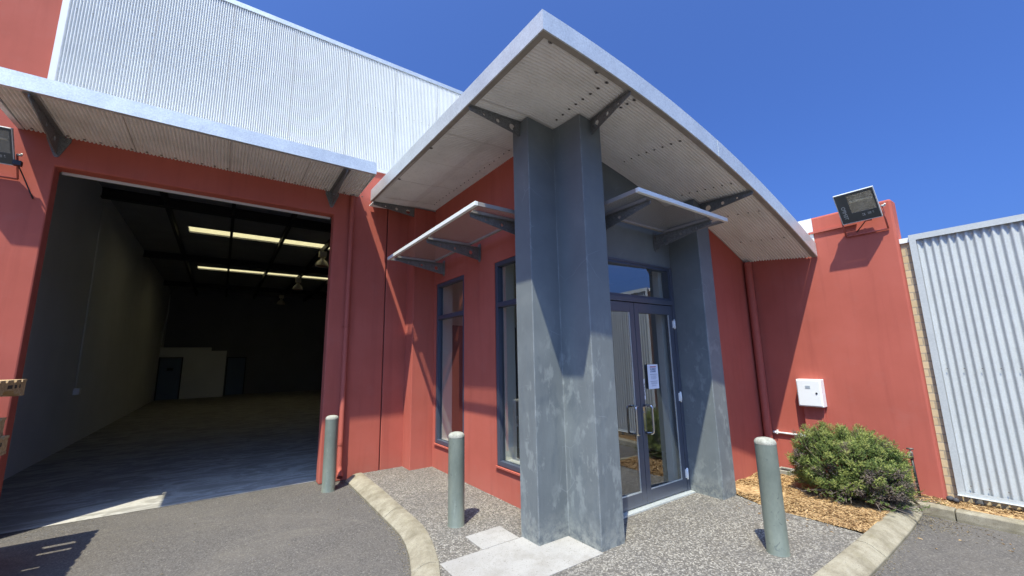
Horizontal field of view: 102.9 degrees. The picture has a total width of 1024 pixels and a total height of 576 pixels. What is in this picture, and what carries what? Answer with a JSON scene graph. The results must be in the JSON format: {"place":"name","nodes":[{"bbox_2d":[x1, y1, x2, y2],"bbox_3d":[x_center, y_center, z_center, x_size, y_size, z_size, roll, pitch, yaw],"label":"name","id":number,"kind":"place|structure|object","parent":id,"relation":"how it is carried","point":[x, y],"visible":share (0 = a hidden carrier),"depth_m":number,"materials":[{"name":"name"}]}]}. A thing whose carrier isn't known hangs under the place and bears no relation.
{"place":"outdoors","nodes":[
{"label":"outdoors","id":0,"kind":"place"},
{"bbox_2d":[0,379,26,396],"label":"pallet","id":1,"kind":"object","parent":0,"point":[14,387],"visible":1,"depth_m":3.48,"materials":[{"name":"brown wood"}]},
{"bbox_2d":[0,390,320,533],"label":"warehouse floor","id":2,"kind":"structure","parent":0,"point":[156,454],"depth_m":6.97,"materials":[{"name":"grey concrete"}]},
{"bbox_2d":[0,480,1023,575],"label":"ground","id":3,"kind":"structure","parent":0,"point":[354,539],"depth_m":3.64,"materials":[{"name":"grey asphalt"}]},
{"bbox_2d":[0,0,462,495],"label":"warehouse building","id":4,"kind":"structure","parent":3,"relation":"on","point":[203,178],"depth_m":6.19,"materials":[{"name":"paint"}]},
{"bbox_2d":[0,126,33,198],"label":"floodlight","id":5,"kind":"object","parent":4,"relation":"attached to","point":[7,151],"visible":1,"depth_m":4.16,"materials":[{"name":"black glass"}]},
{"bbox_2d":[154,357,182,399],"bbox_3d":[-16.647,4.386,19.797,0.920,2.020,0.090,6,-12,-35],"label":"interior door","id":6,"kind":"structure","parent":4,"relation":"in","point":[168,380],"depth_m":19.81,"materials":[{"name":"metal"}]},
{"bbox_2d":[223,357,246,394],"bbox_3d":[-15.178,4.809,22.384,0.900,2.020,0.090,6,-12,-35],"label":"interior door","id":7,"kind":"structure","parent":4,"relation":"in","point":[235,366],"depth_m":22.39,"materials":[{"name":"metal"}]},
{"bbox_2d":[277,295,284,304],"bbox_3d":[-12.570,0.626,22.236,0.410,0.508,0.410,6,-12,-35],"label":"pendant lamp","id":8,"kind":"object","parent":4,"relation":"hanging from","point":[281,302],"visible":1,"depth_m":22.16,"materials":[{"name":"grey metal"}]},
{"bbox_2d":[293,278,302,289],"bbox_3d":[-9.419,-0.183,17.963,0.410,0.508,0.410,6,-12,-35],"label":"pendant lamp","id":9,"kind":"object","parent":4,"relation":"hanging from","point":[297,286],"visible":1,"depth_m":17.90,"materials":[{"name":"grey metal"}]},
{"bbox_2d":[315,251,328,267],"bbox_3d":[-6.355,-0.978,13.675,0.410,0.520,0.410,6,-12,-35],"label":"pendant lamp","id":10,"kind":"object","parent":4,"relation":"hanging from","point":[321,263],"visible":1,"depth_m":13.60,"materials":[{"name":"grey metal"}]},
{"bbox_2d":[321,415,338,492],"bbox_3d":[-2.343,2.121,5.262,0.166,0.925,0.166,-2,-10,5],"label":"bollard","id":11,"kind":"object","parent":3,"relation":"on","point":[330,455],"visible":1,"depth_m":5.20,"materials":[{"name":"metal"}]},
{"bbox_2d":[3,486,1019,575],"bbox_3d":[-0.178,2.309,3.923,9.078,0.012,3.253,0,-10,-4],"label":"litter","id":12,"kind":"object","parent":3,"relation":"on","point":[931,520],"visible":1,"depth_m":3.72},
{"bbox_2d":[369,9,817,551],"bbox_3d":[0.840,0.457,5.574,4.475,4.186,4.363,6,-12,-35],"label":"office entrance","id":13,"kind":"object","parent":3,"relation":"on","point":[566,183],"visible":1,"depth_m":4.59,"materials":[{"name":"stone"}]},
{"bbox_2d":[433,275,463,448],"bbox_3d":[-0.815,1.069,5.952,0.272,2.401,0.901,6,-12,-35],"label":"window","id":14,"kind":"structure","parent":13,"relation":"in","point":[443,426],"depth_m":6.23,"materials":[{"name":"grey glass"}]},
{"bbox_2d":[495,256,519,475],"bbox_3d":[0.149,0.814,4.603,0.272,2.401,0.876,6,-12,-35],"label":"window","id":15,"kind":"structure","parent":13,"relation":"in","point":[505,301],"depth_m":4.88,"materials":[{"name":"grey glass"}]},
{"bbox_2d":[610,301,646,511],"bbox_3d":[1.084,1.191,4.286,0.726,2.129,0.188,6,-12,-35],"label":"door","id":16,"kind":"structure","parent":13,"relation":"in","point":[637,499],"depth_m":4.42,"materials":[{"name":"grey metal"}]},
{"bbox_2d":[647,364,658,388],"bbox_3d":[1.620,1.015,4.676,0.190,0.272,0.004,6,-12,-35],"label":"paper notice","id":17,"kind":"object","parent":13,"relation":"attached to","point":[653,378],"visible":1,"depth_m":4.67,"materials":[{"name":"white paper"}]},
{"bbox_2d":[633,303,688,502],"bbox_3d":[1.731,1.244,4.662,0.756,2.129,0.144,6,-12,-35],"label":"door","id":18,"kind":"structure","parent":13,"relation":"in","point":[664,490],"depth_m":4.69,"materials":[{"name":"grey metal"}]},
{"bbox_2d":[346,473,922,575],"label":"kerb","id":19,"kind":"structure","parent":3,"relation":"on","point":[872,549],"depth_m":3.48,"materials":[{"name":"concrete"}]},
{"bbox_2d":[632,199,947,499],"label":"boundary wall","id":20,"kind":"structure","parent":3,"relation":"on","point":[836,315],"depth_m":4.89,"materials":[{"name":"red paint"}]},
{"bbox_2d":[773,430,802,435],"bbox_3d":[3.606,1.884,5.292,0.035,0.050,0.398,6,-12,-35],"label":"conduit","id":21,"kind":"object","parent":20,"relation":"attached to","point":[777,432],"visible":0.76,"depth_m":5.34,"materials":[{"name":"white paint"}]},
{"bbox_2d":[796,379,826,407],"bbox_3d":[3.738,1.311,5.104,0.126,0.332,0.266,6,-12,-35],"label":"meter box","id":22,"kind":"object","parent":20,"relation":"attached to","point":[811,392],"visible":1,"depth_m":5.05,"materials":[{"name":"white paint"}]},
{"bbox_2d":[796,380,822,406],"bbox_3d":[3.694,1.306,5.073,0.018,0.308,0.242,6,-12,-35],"label":"door","id":23,"kind":"structure","parent":22,"relation":"in","point":[809,393],"depth_m":5.07,"materials":[{"name":"white paint"}]},
{"bbox_2d":[833,186,888,237],"bbox_3d":[4.079,-0.893,4.769,0.308,0.481,0.438,6,-12,-35],"label":"floodlight","id":24,"kind":"object","parent":20,"relation":"attached to","point":[858,205],"visible":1,"depth_m":4.77,"materials":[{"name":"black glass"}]},
{"bbox_2d":[735,472,1023,551],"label":"mulch","id":25,"kind":"object","parent":3,"relation":"on","point":[861,516],"visible":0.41,"depth_m":4.04,"materials":[{"name":"brown wood"}]},
{"bbox_2d":[779,467,793,475],"bbox_3d":[3.484,2.369,5.189,0.200,0.125,0.180,6,-12,-35],"label":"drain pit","id":26,"kind":"object","parent":25,"relation":"in","point":[784,470],"visible":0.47,"depth_m":5.15,"materials":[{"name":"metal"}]},
{"bbox_2d":[785,420,945,515],"bbox_3d":[3.653,1.837,4.339,1.008,0.787,1.268,6,-12,-35],"label":"shrub","id":27,"kind":"object","parent":25,"relation":"on","point":[877,468],"visible":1,"depth_m":4.19,"materials":[{"name":"green plant"}]},
{"bbox_2d":[906,447,920,497],"bbox_3d":[4.193,1.945,4.262,0.106,0.514,0.055,6,-12,-35],"label":"garden tap","id":28,"kind":"object","parent":25,"relation":"on","point":[914,469],"visible":0.74,"depth_m":4.27,"materials":[{"name":"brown metal"}]},
{"bbox_2d":[946,496,953,500],"bbox_3d":[4.403,2.111,4.098,0.059,0.048,0.059,1,-10,-13],"label":"stone","id":29,"kind":"object","parent":25,"relation":"on","point":[949,498],"visible":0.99,"depth_m":4.09,"materials":[{"name":"grey stone"}]},
{"bbox_2d":[899,238,1023,510],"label":"brick wall","id":30,"kind":"structure","parent":3,"relation":"on","point":[946,462],"depth_m":4.34,"materials":[{"name":"beige brick"}]},
{"bbox_2d":[908,214,1023,506],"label":"metal screen","id":31,"kind":"object","parent":3,"relation":"on","point":[970,280],"visible":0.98,"depth_m":4.06,"materials":[{"name":"silver metal"}]},
{"bbox_2d":[910,499,1023,535],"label":"kerb","id":32,"kind":"structure","parent":3,"relation":"on","point":[1001,523],"depth_m":3.79,"materials":[{"name":"concrete"}]},
{"bbox_2d":[440,526,603,575],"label":"path","id":33,"kind":"structure","parent":0,"point":[503,552],"depth_m":3.22,"materials":[{"name":"grey concrete"}]},
{"bbox_2d":[363,466,862,575],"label":"pavement","id":34,"kind":"structure","parent":0,"point":[696,534],"depth_m":3.59,"materials":[{"name":"grey gravel"}]},
{"bbox_2d":[447,431,464,527],"bbox_3d":[-0.540,1.839,3.961,0.166,0.848,0.166,6,-12,-35],"label":"bollard","id":35,"kind":"object","parent":34,"relation":"on","point":[456,479],"visible":1,"depth_m":3.90,"materials":[{"name":"metal"}]},
{"bbox_2d":[754,437,790,556],"bbox_3d":[2.094,1.661,3.297,0.166,0.868,0.166,-6,-11,24],"label":"bollard","id":36,"kind":"object","parent":34,"relation":"on","point":[773,508],"visible":1,"depth_m":3.24,"materials":[{"name":"metal"}]},
{"bbox_2d":[236,0,1023,238],"label":"sky","id":37,"kind":"structure","parent":0,"point":[920,103],"materials":[{"name":"blue"}]},
{"bbox_3d":[-4.640,1.309,2.546,1.160,0.142,1.160,6,-12,-34],"label":"pallet","id":38,"kind":"object","parent":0,"visible":0},
{"bbox_2d":[0,435,9,455],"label":"pallet","id":39,"kind":"object","parent":38,"relation":"on","point":[3,442],"visible":1,"depth_m":3.25,"materials":[{"name":"brown wood"}]},
{"bbox_2d":[0,417,6,435],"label":"pallet","id":40,"kind":"object","parent":39,"relation":"on","point":[2,422],"visible":1,"depth_m":3.28,"materials":[{"name":"brown wood"}]}
]}

